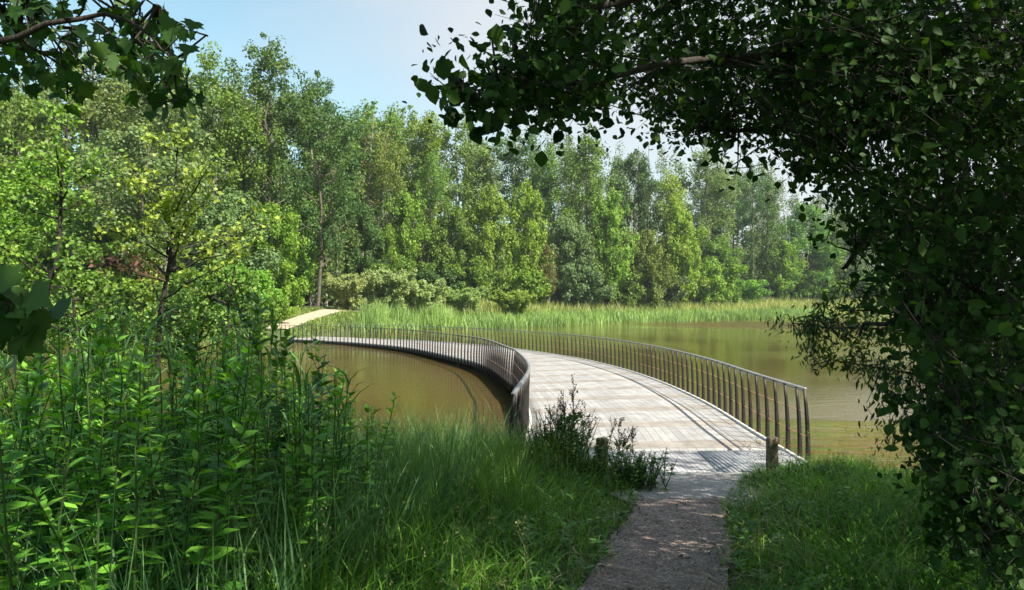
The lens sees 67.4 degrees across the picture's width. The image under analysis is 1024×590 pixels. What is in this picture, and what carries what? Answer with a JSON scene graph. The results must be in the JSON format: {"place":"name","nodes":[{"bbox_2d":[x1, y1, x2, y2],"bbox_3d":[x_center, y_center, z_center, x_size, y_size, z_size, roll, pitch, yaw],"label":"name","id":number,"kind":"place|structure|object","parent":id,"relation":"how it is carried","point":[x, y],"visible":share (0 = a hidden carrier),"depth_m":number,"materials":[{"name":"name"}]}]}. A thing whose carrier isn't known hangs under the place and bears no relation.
{"place":"outdoors","nodes":[
{"label":"outdoors","id":0,"kind":"place"},
{"bbox_2d":[266,309,365,328],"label":"sandy path","id":1,"kind":"structure","parent":0,"point":[298,320],"depth_m":70.69,"materials":[{"name":"beige sand"}]},
{"bbox_2d":[0,317,1002,474],"bbox_3d":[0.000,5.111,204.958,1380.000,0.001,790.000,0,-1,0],"label":"lake water","id":2,"kind":"structure","parent":0,"point":[413,380],"depth_m":32.64,"materials":[{"name":"brown liquid"}]},
{"bbox_2d":[350,295,834,335],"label":"reed bed","id":3,"kind":"object","parent":2,"relation":"in","point":[373,316],"visible":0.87,"depth_m":97.18,"materials":[{"name":"green plant"}]},
{"bbox_2d":[0,0,1021,300],"label":"sky","id":4,"kind":"structure","parent":0,"point":[368,48],"materials":[{"name":"blue"}]},
{"bbox_2d":[0,301,1021,589],"bbox_3d":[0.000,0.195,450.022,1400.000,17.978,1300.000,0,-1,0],"label":"ground","id":5,"kind":"structure","parent":0,"point":[611,503],"depth_m":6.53,"materials":[{"name":"green plant"}]},
{"bbox_2d":[11,328,60,526],"bbox_3d":[-3.330,1.147,5.410,0.378,1.829,0.398,0,-1,0],"label":"leafy herb","id":6,"kind":"object","parent":5,"relation":"on","point":[37,410],"visible":0.21,"depth_m":5.41,"materials":[{"name":"green plant"}]},
{"bbox_2d":[0,217,84,287],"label":"young tree","id":7,"kind":"object","parent":5,"relation":"on","point":[14,243],"visible":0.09,"depth_m":63.31,"materials":[{"name":"green plant"}]},
{"bbox_2d":[0,90,85,256],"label":"broadleaf tree","id":8,"kind":"object","parent":5,"relation":"on","point":[27,115],"visible":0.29,"depth_m":68.76,"materials":[{"name":"green plant"}]},
{"bbox_2d":[0,147,98,272],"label":"broadleaf tree","id":9,"kind":"object","parent":5,"relation":"on","point":[48,221],"visible":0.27,"depth_m":64.05,"materials":[{"name":"green plant"}]},
{"bbox_2d":[0,93,126,404],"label":"forked sapling","id":10,"kind":"object","parent":5,"relation":"on","point":[63,194],"visible":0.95,"depth_m":10.59,"materials":[{"name":"green plant"}]},
{"bbox_2d":[0,283,145,370],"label":"bank shrub","id":11,"kind":"object","parent":5,"relation":"on","point":[63,322],"visible":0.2,"depth_m":11.91,"materials":[{"name":"green plant"}]},
{"bbox_2d":[46,271,126,413],"bbox_3d":[-6.316,1.281,10.964,1.457,3.248,0.816,0,-1,-21],"label":"leaning sapling","id":12,"kind":"object","parent":5,"relation":"on","point":[91,293],"visible":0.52,"depth_m":10.96,"materials":[{"name":"green plant"}]},
{"bbox_2d":[18,205,162,318],"bbox_3d":[-34.477,-1.970,63.526,10.812,11.063,10.449,0,-1,-34],"label":"young tree","id":13,"kind":"object","parent":5,"relation":"on","point":[79,224],"visible":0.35,"depth_m":62.17,"materials":[{"name":"green plant"}]},
{"bbox_2d":[0,41,203,245],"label":"feathery tree","id":14,"kind":"object","parent":5,"relation":"on","point":[113,104],"visible":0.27,"depth_m":70.76,"materials":[{"name":"green plant"}]},
{"bbox_2d":[0,0,207,382],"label":"maple tree","id":15,"kind":"object","parent":5,"relation":"on","point":[26,322],"visible":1,"depth_m":3.12,"materials":[{"name":"green plant"}]},
{"bbox_2d":[46,266,165,333],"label":"bush","id":16,"kind":"object","parent":5,"relation":"on","point":[136,287],"visible":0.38,"depth_m":61.16,"materials":[{"name":"green plant"}]},
{"bbox_2d":[89,311,125,534],"bbox_3d":[-2.914,1.102,5.566,0.343,1.968,0.398,0,-1,0],"label":"leafy herb","id":17,"kind":"object","parent":5,"relation":"on","point":[100,340],"visible":0.27,"depth_m":5.57,"materials":[{"name":"green plant"}]},
{"bbox_2d":[51,287,204,370],"bbox_3d":[-6.365,1.593,12.513,1.885,3.454,2.781,1,-1,-45],"label":"bank shrub","id":18,"kind":"object","parent":5,"relation":"on","point":[89,329],"visible":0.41,"depth_m":12.11,"materials":[{"name":"green plant"}]},
{"bbox_2d":[64,122,222,307],"bbox_3d":[-31.843,-5.720,66.276,12.995,18.195,13.439,0,-1,-38],"label":"broadleaf tree","id":19,"kind":"object","parent":5,"relation":"on","point":[130,137],"visible":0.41,"depth_m":63.82,"materials":[{"name":"green plant"}]},
{"bbox_2d":[130,302,169,495],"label":"leafy herb","id":20,"kind":"object","parent":5,"relation":"on","point":[147,324],"visible":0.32,"depth_m":6.05,"materials":[{"name":"green plant"}]},
{"bbox_2d":[103,36,226,271],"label":"tall tree","id":21,"kind":"object","parent":5,"relation":"on","point":[196,131],"visible":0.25,"depth_m":74.95,"materials":[{"name":"green plant"}]},
{"bbox_2d":[80,115,282,418],"bbox_3d":[-4.853,0.192,10.949,2.896,5.680,2.975,0,-1,0],"label":"young maple","id":22,"kind":"object","parent":5,"relation":"on","point":[170,213],"visible":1,"depth_m":11.08,"materials":[{"name":"green plant"}]},
{"bbox_2d":[167,318,220,513],"bbox_3d":[-2.351,1.137,5.789,0.438,1.929,0.399,0,-1,0],"label":"leafy herb","id":23,"kind":"object","parent":5,"relation":"on","point":[191,350],"visible":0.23,"depth_m":5.79,"materials":[{"name":"green plant"}]},
{"bbox_2d":[153,261,253,324],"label":"bush","id":24,"kind":"object","parent":5,"relation":"on","point":[201,279],"visible":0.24,"depth_m":62.32,"materials":[{"name":"green plant"}]},
{"bbox_2d":[129,282,283,370],"bbox_3d":[-5.018,1.546,12.518,2.533,3.636,2.285,0,-1,0],"label":"bank shrub","id":25,"kind":"object","parent":5,"relation":"on","point":[201,331],"visible":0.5,"depth_m":12.36,"materials":[{"name":"green plant"}]},
{"bbox_2d":[0,315,415,589],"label":"undergrowth","id":26,"kind":"object","parent":5,"relation":"on","point":[230,431],"visible":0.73,"depth_m":4.19,"materials":[{"name":"green plant"}]},
{"bbox_2d":[158,245,276,384],"bbox_3d":[-4.538,1.227,11.960,1.804,4.057,0.889,0,-1,0],"label":"bank sapling","id":27,"kind":"object","parent":5,"relation":"on","point":[241,288],"visible":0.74,"depth_m":11.97,"materials":[{"name":"green plant"}]},
{"bbox_2d":[170,41,268,254],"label":"tall tree","id":28,"kind":"object","parent":5,"relation":"on","point":[233,172],"visible":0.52,"depth_m":79.09,"materials":[{"name":"green plant"}]},
{"bbox_2d":[46,305,392,341],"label":"bank grass","id":29,"kind":"structure","parent":5,"relation":"on","point":[323,317],"depth_m":69.38,"materials":[{"name":"green plant"}]},
{"bbox_2d":[179,187,286,297],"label":"young tree","id":30,"kind":"object","parent":5,"relation":"on","point":[229,205],"visible":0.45,"depth_m":67.34,"materials":[{"name":"green plant"}]},
{"bbox_2d":[187,259,282,321],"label":"bush","id":31,"kind":"object","parent":5,"relation":"on","point":[265,277],"visible":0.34,"depth_m":63.50,"materials":[{"name":"green plant"}]},
{"bbox_2d":[220,99,284,270],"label":"ivy clad tree","id":32,"kind":"object","parent":5,"relation":"on","point":[246,183],"visible":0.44,"depth_m":81.70,"materials":[{"name":"green plant"}]},
{"bbox_2d":[232,294,285,503],"bbox_3d":[-2.181,1.084,6.571,0.447,2.182,0.366,0,-1,27],"label":"leafy herb","id":33,"kind":"object","parent":5,"relation":"on","point":[256,300],"visible":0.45,"depth_m":6.61,"materials":[{"name":"green plant"}]},
{"bbox_2d":[205,32,325,248],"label":"feathery tree","id":34,"kind":"object","parent":5,"relation":"on","point":[287,104],"visible":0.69,"depth_m":83.16,"materials":[{"name":"green plant"}]},
{"bbox_2d":[244,288,297,322],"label":"bush","id":35,"kind":"object","parent":5,"relation":"on","point":[285,301],"visible":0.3,"depth_m":65.84,"materials":[{"name":"green plant"}]},
{"bbox_2d":[0,286,549,589],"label":"reeds","id":36,"kind":"object","parent":5,"relation":"on","point":[274,525],"visible":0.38,"depth_m":5.19,"materials":[{"name":"green plant"}]},
{"bbox_2d":[239,201,310,310],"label":"young tree","id":37,"kind":"object","parent":5,"relation":"on","point":[283,228],"visible":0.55,"depth_m":71.19,"materials":[{"name":"green plant"}]},
{"bbox_2d":[265,328,305,512],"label":"leafy herb","id":38,"kind":"object","parent":5,"relation":"on","point":[283,360],"visible":0.38,"depth_m":6.17,"materials":[{"name":"green plant"}]},
{"bbox_2d":[282,179,336,307],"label":"young tree","id":39,"kind":"object","parent":5,"relation":"on","point":[305,263],"visible":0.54,"depth_m":95.14,"materials":[{"name":"green plant"}]},
{"bbox_2d":[260,70,374,306],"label":"feathery tree","id":40,"kind":"object","parent":5,"relation":"on","point":[327,234],"visible":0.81,"depth_m":92.02,"materials":[{"name":"green plant"}]},
{"bbox_2d":[302,337,339,507],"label":"leafy herb","id":41,"kind":"object","parent":5,"relation":"on","point":[318,376],"visible":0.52,"depth_m":6.88,"materials":[{"name":"green plant"}]},
{"bbox_2d":[305,272,369,310],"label":"willow shrub","id":42,"kind":"object","parent":5,"relation":"on","point":[347,288],"visible":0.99,"depth_m":81.19,"materials":[{"name":"green plant"}]},
{"bbox_2d":[316,135,366,308],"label":"ivy clad tree","id":43,"kind":"object","parent":5,"relation":"on","point":[329,165],"visible":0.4,"depth_m":97.94,"materials":[{"name":"green plant"}]},
{"bbox_2d":[343,204,392,304],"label":"young tree","id":44,"kind":"object","parent":5,"relation":"on","point":[365,222],"visible":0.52,"depth_m":109.49,"materials":[{"name":"green plant"}]},
{"bbox_2d":[328,98,409,299],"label":"tall tree","id":45,"kind":"object","parent":5,"relation":"on","point":[392,119],"visible":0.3,"depth_m":122.09,"materials":[{"name":"green plant"}]},
{"bbox_2d":[351,105,395,304],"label":"leafy tree","id":46,"kind":"object","parent":5,"relation":"on","point":[368,183],"visible":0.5,"depth_m":118.65,"materials":[{"name":"green plant"}]},
{"bbox_2d":[360,123,411,260],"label":"ivy clad tree","id":47,"kind":"object","parent":5,"relation":"on","point":[381,157],"visible":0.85,"depth_m":117.11,"materials":[{"name":"green plant"}]},
{"bbox_2d":[360,266,418,310],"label":"willow shrub","id":48,"kind":"object","parent":5,"relation":"on","point":[395,287],"visible":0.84,"depth_m":84.97,"materials":[{"name":"green plant"}]},
{"bbox_2d":[353,255,436,302],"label":"bush","id":49,"kind":"object","parent":5,"relation":"on","point":[402,264],"visible":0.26,"depth_m":110.81,"materials":[{"name":"green plant"}]},
{"bbox_2d":[358,101,444,303],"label":"tall tree","id":50,"kind":"object","parent":5,"relation":"on","point":[412,129],"visible":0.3,"depth_m":127.99,"materials":[{"name":"green plant"}]},
{"bbox_2d":[379,187,431,273],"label":"young tree","id":51,"kind":"object","parent":5,"relation":"on","point":[406,210],"visible":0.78,"depth_m":114.77,"materials":[{"name":"green plant"}]},
{"bbox_2d":[404,278,449,313],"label":"willow shrub","id":52,"kind":"object","parent":5,"relation":"on","point":[422,292],"visible":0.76,"depth_m":90.87,"materials":[{"name":"green plant"}]},
{"bbox_2d":[406,111,451,264],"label":"slender tree","id":53,"kind":"object","parent":5,"relation":"on","point":[427,135],"visible":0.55,"depth_m":126.48,"materials":[{"name":"green plant"}]},
{"bbox_2d":[411,147,450,262],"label":"ivy clad tree","id":54,"kind":"object","parent":5,"relation":"on","point":[437,175],"visible":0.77,"depth_m":120.87,"materials":[{"name":"green plant"}]},
{"bbox_2d":[415,261,478,294],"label":"bush","id":55,"kind":"object","parent":5,"relation":"on","point":[429,277],"visible":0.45,"depth_m":112.73,"materials":[{"name":"green plant"}]},
{"bbox_2d":[426,204,477,286],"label":"young tree","id":56,"kind":"object","parent":5,"relation":"on","point":[454,223],"visible":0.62,"depth_m":117.86,"materials":[{"name":"green plant"}]},
{"bbox_2d":[6,413,908,529],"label":"shore grass","id":57,"kind":"structure","parent":5,"relation":"on","point":[509,447],"depth_m":8.54,"materials":[{"name":"green plant"}]},
{"bbox_2d":[422,111,496,255],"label":"tall tree","id":58,"kind":"object","parent":5,"relation":"on","point":[468,169],"visible":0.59,"depth_m":130.18,"materials":[{"name":"green plant"}]},
{"bbox_2d":[441,286,488,313],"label":"willow shrub","id":59,"kind":"object","parent":5,"relation":"on","point":[467,296],"visible":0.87,"depth_m":95.88,"materials":[{"name":"green plant"}]},
{"bbox_2d":[445,257,512,301],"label":"bush","id":60,"kind":"object","parent":5,"relation":"on","point":[478,272],"visible":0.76,"depth_m":114.13,"materials":[{"name":"green plant"}]},
{"bbox_2d":[459,183,512,291],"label":"young tree","id":61,"kind":"object","parent":5,"relation":"on","point":[491,203],"visible":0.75,"depth_m":118.60,"materials":[{"name":"green plant"}]},
{"bbox_2d":[465,139,508,262],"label":"slender tree","id":62,"kind":"object","parent":5,"relation":"on","point":[488,161],"visible":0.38,"depth_m":130.42,"materials":[{"name":"green plant"}]},
{"bbox_2d":[0,71,975,306],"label":"woodland","id":63,"kind":"object","parent":5,"relation":"on","point":[326,299],"visible":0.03,"depth_m":147.40,"materials":[{"name":"green plant"}]},
{"bbox_2d":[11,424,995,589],"bbox_3d":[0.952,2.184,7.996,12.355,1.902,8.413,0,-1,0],"label":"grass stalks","id":64,"kind":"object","parent":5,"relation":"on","point":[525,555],"depth_m":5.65,"materials":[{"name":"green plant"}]},
{"bbox_2d":[488,288,537,314],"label":"willow shrub","id":65,"kind":"object","parent":5,"relation":"on","point":[513,300],"visible":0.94,"depth_m":100.04,"materials":[{"name":"green plant"}]},
{"bbox_2d":[490,261,551,304],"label":"bush","id":66,"kind":"object","parent":5,"relation":"on","point":[522,279],"visible":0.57,"depth_m":116.60,"materials":[{"name":"green plant"}]},
{"bbox_2d":[499,178,554,292],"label":"young tree","id":67,"kind":"object","parent":5,"relation":"on","point":[528,240],"visible":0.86,"depth_m":120.39,"materials":[{"name":"green plant"}]},
{"bbox_2d":[490,125,563,251],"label":"tall tree","id":68,"kind":"object","parent":5,"relation":"on","point":[515,182],"visible":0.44,"depth_m":134.34,"materials":[{"name":"green plant"}]},
{"bbox_2d":[280,324,810,472],"bbox_3d":[-3.968,3.200,38.787,11.979,3.099,58.875,0,-1,-20],"label":"footbridge","id":69,"kind":"object","parent":5,"relation":"on","point":[691,432],"visible":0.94,"depth_m":18.33,"materials":[{"name":"wood"}]},
{"bbox_2d":[532,143,574,297],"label":"slender tree","id":70,"kind":"object","parent":5,"relation":"on","point":[553,199],"visible":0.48,"depth_m":132.60,"materials":[{"name":"green plant"}]},
{"bbox_2d":[505,404,616,483],"bbox_3d":[0.512,1.919,9.626,1.298,1.029,1.154,0,-1,-37],"label":"weed clump","id":71,"kind":"object","parent":5,"relation":"on","point":[571,435],"visible":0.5,"depth_m":9.51,"materials":[{"name":"green plant"}]},
{"bbox_2d":[537,213,596,309],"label":"young tree","id":72,"kind":"object","parent":5,"relation":"on","point":[565,229],"visible":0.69,"depth_m":123.57,"materials":[{"name":"green plant"}]},
{"bbox_2d":[550,374,596,463],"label":"dock plant","id":73,"kind":"object","parent":5,"relation":"on","point":[562,407],"visible":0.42,"depth_m":10.10,"materials":[{"name":"green plant"}]},
{"bbox_2d":[547,257,616,310],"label":"bush","id":74,"kind":"object","parent":5,"relation":"on","point":[590,276],"visible":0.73,"depth_m":122.16,"materials":[{"name":"green plant"}]},
{"bbox_2d":[553,433,624,484],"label":"weed clump","id":75,"kind":"object","parent":5,"relation":"on","point":[591,461],"visible":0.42,"depth_m":9.48,"materials":[{"name":"green plant"}]},
{"bbox_2d":[555,122,627,286],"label":"conical tree","id":76,"kind":"object","parent":5,"relation":"on","point":[585,170],"visible":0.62,"depth_m":130.41,"materials":[{"name":"green plant"}]},
{"bbox_2d":[589,187,639,306],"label":"young tree","id":77,"kind":"object","parent":5,"relation":"on","point":[614,216],"visible":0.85,"depth_m":127.82,"materials":[{"name":"green plant"}]},
{"bbox_2d":[585,271,651,307],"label":"bush","id":78,"kind":"object","parent":5,"relation":"on","point":[632,286],"visible":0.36,"depth_m":128.87,"materials":[{"name":"green plant"}]},
{"bbox_2d":[251,466,997,589],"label":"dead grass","id":79,"kind":"structure","parent":5,"relation":"on","point":[582,559],"depth_m":6.21,"materials":[{"name":"plant"}]},
{"bbox_2d":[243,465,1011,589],"bbox_3d":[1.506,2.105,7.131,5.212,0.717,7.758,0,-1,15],"label":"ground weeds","id":80,"kind":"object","parent":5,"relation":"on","point":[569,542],"visible":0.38,"depth_m":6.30,"materials":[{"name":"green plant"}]},
{"bbox_2d":[601,148,670,273],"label":"broadleaf tree","id":81,"kind":"object","parent":5,"relation":"on","point":[644,184],"visible":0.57,"depth_m":142.47,"materials":[{"name":"green plant"}]},
{"bbox_2d":[595,445,676,495],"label":"weed clump","id":82,"kind":"object","parent":5,"relation":"on","point":[636,469],"visible":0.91,"depth_m":9.15,"materials":[{"name":"green plant"}]},
{"bbox_2d":[616,229,676,308],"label":"young tree","id":83,"kind":"object","parent":5,"relation":"on","point":[653,257],"visible":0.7,"depth_m":132.61,"materials":[{"name":"green plant"}]},
{"bbox_2d":[401,295,894,318],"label":"meadow grass","id":84,"kind":"structure","parent":5,"relation":"on","point":[766,304],"depth_m":140.21,"materials":[{"name":"green plant"}]},
{"bbox_2d":[577,498,732,589],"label":"gravel path","id":85,"kind":"structure","parent":5,"relation":"on","point":[632,553],"depth_m":6.27,"materials":[{"name":"grey gravel"}]},
{"bbox_2d":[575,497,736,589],"bbox_3d":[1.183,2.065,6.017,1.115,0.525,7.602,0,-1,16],"label":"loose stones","id":86,"kind":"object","parent":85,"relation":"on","point":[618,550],"visible":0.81,"depth_m":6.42,"materials":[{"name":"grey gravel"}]},
{"bbox_2d":[627,269,690,308],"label":"bush","id":87,"kind":"object","parent":5,"relation":"on","point":[674,292],"visible":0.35,"depth_m":137.13,"materials":[{"name":"green plant"}]},
{"bbox_2d":[637,170,710,291],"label":"conical tree","id":88,"kind":"object","parent":5,"relation":"on","point":[666,187],"visible":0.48,"depth_m":144.24,"materials":[{"name":"green plant"}]},
{"bbox_2d":[658,204,707,303],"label":"young tree","id":89,"kind":"object","parent":5,"relation":"on","point":[688,263],"visible":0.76,"depth_m":142.26,"materials":[{"name":"green plant"}]},
{"bbox_2d":[600,472,785,507],"bbox_3d":[2.523,2.405,9.326,4.200,0.256,2.300,0,-1,0],"label":"concrete apron","id":90,"kind":"object","parent":5,"relation":"on","point":[705,484],"visible":0.4,"depth_m":9.21,"materials":[{"name":"grey concrete"}]},
{"bbox_2d":[665,146,750,266],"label":"feathery tree","id":91,"kind":"object","parent":5,"relation":"on","point":[719,183],"visible":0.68,"depth_m":163.97,"materials":[{"name":"green plant"}]},
{"bbox_2d":[402,0,1023,589],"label":"overhanging tree","id":92,"kind":"object","parent":5,"relation":"on","point":[884,66],"visible":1,"depth_m":4.32,"materials":[{"name":"green plant"}]},
{"bbox_2d":[677,257,749,304],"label":"bush","id":93,"kind":"object","parent":5,"relation":"on","point":[712,268],"visible":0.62,"depth_m":150.87,"materials":[{"name":"green plant"}]},
{"bbox_2d":[694,234,743,305],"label":"young tree","id":94,"kind":"object","parent":5,"relation":"on","point":[717,248],"visible":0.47,"depth_m":157.76,"materials":[{"name":"green plant"}]},
{"bbox_2d":[706,163,763,256],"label":"tall tree","id":95,"kind":"object","parent":5,"relation":"on","point":[742,221],"visible":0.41,"depth_m":184.64,"materials":[{"name":"green plant"}]},
{"bbox_2d":[722,277,773,302],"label":"bush","id":96,"kind":"object","parent":5,"relation":"on","point":[750,289],"visible":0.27,"depth_m":164.73,"materials":[{"name":"green plant"}]},
{"bbox_2d":[737,163,773,301],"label":"ivy clad tree","id":97,"kind":"object","parent":5,"relation":"on","point":[756,199],"visible":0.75,"depth_m":171.37,"materials":[{"name":"green plant"}]},
{"bbox_2d":[748,170,790,299],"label":"slender tree","id":98,"kind":"object","parent":5,"relation":"on","point":[766,238],"visible":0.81,"depth_m":175.36,"materials":[{"name":"green plant"}]},
{"bbox_2d":[766,436,778,471],"bbox_3d":[3.359,2.236,9.931,0.162,0.796,0.159,0,-1,0],"label":"bollard","id":99,"kind":"object","parent":5,"relation":"on","point":[772,441],"visible":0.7,"depth_m":9.87,"materials":[{"name":"brown wood"}]},
{"bbox_2d":[759,237,806,300],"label":"young tree","id":100,"kind":"object","parent":5,"relation":"on","point":[785,265],"visible":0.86,"depth_m":175.14,"materials":[{"name":"green plant"}]},
{"bbox_2d":[760,267,824,301],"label":"bush","id":101,"kind":"object","parent":5,"relation":"on","point":[800,284],"visible":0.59,"depth_m":177.93,"materials":[{"name":"green plant"}]},
{"bbox_2d":[772,202,848,300],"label":"broadleaf tree","id":102,"kind":"object","parent":5,"relation":"on","point":[798,226],"visible":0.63,"depth_m":182.31,"materials":[{"name":"green plant"}]},
{"bbox_2d":[773,457,851,489],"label":"weed clump","id":103,"kind":"object","parent":5,"relation":"on","point":[815,468],"visible":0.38,"depth_m":9.47,"materials":[{"name":"green plant"}]},
{"bbox_2d":[802,245,853,301],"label":"young tree","id":104,"kind":"object","parent":5,"relation":"on","point":[834,265],"visible":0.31,"depth_m":185.13,"materials":[{"name":"green plant"}]},
{"bbox_2d":[804,211,873,292],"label":"broadleaf tree","id":105,"kind":"object","parent":5,"relation":"on","point":[833,238],"visible":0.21,"depth_m":190.81,"materials":[{"name":"green plant"}]},
{"bbox_2d":[759,267,1006,475],"bbox_3d":[4.484,1.064,8.541,3.520,2.738,1.692,0,-1,0],"label":"willow bush","id":106,"kind":"object","parent":5,"relation":"on","point":[808,331],"visible":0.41,"depth_m":8.36,"materials":[{"name":"green plant"}]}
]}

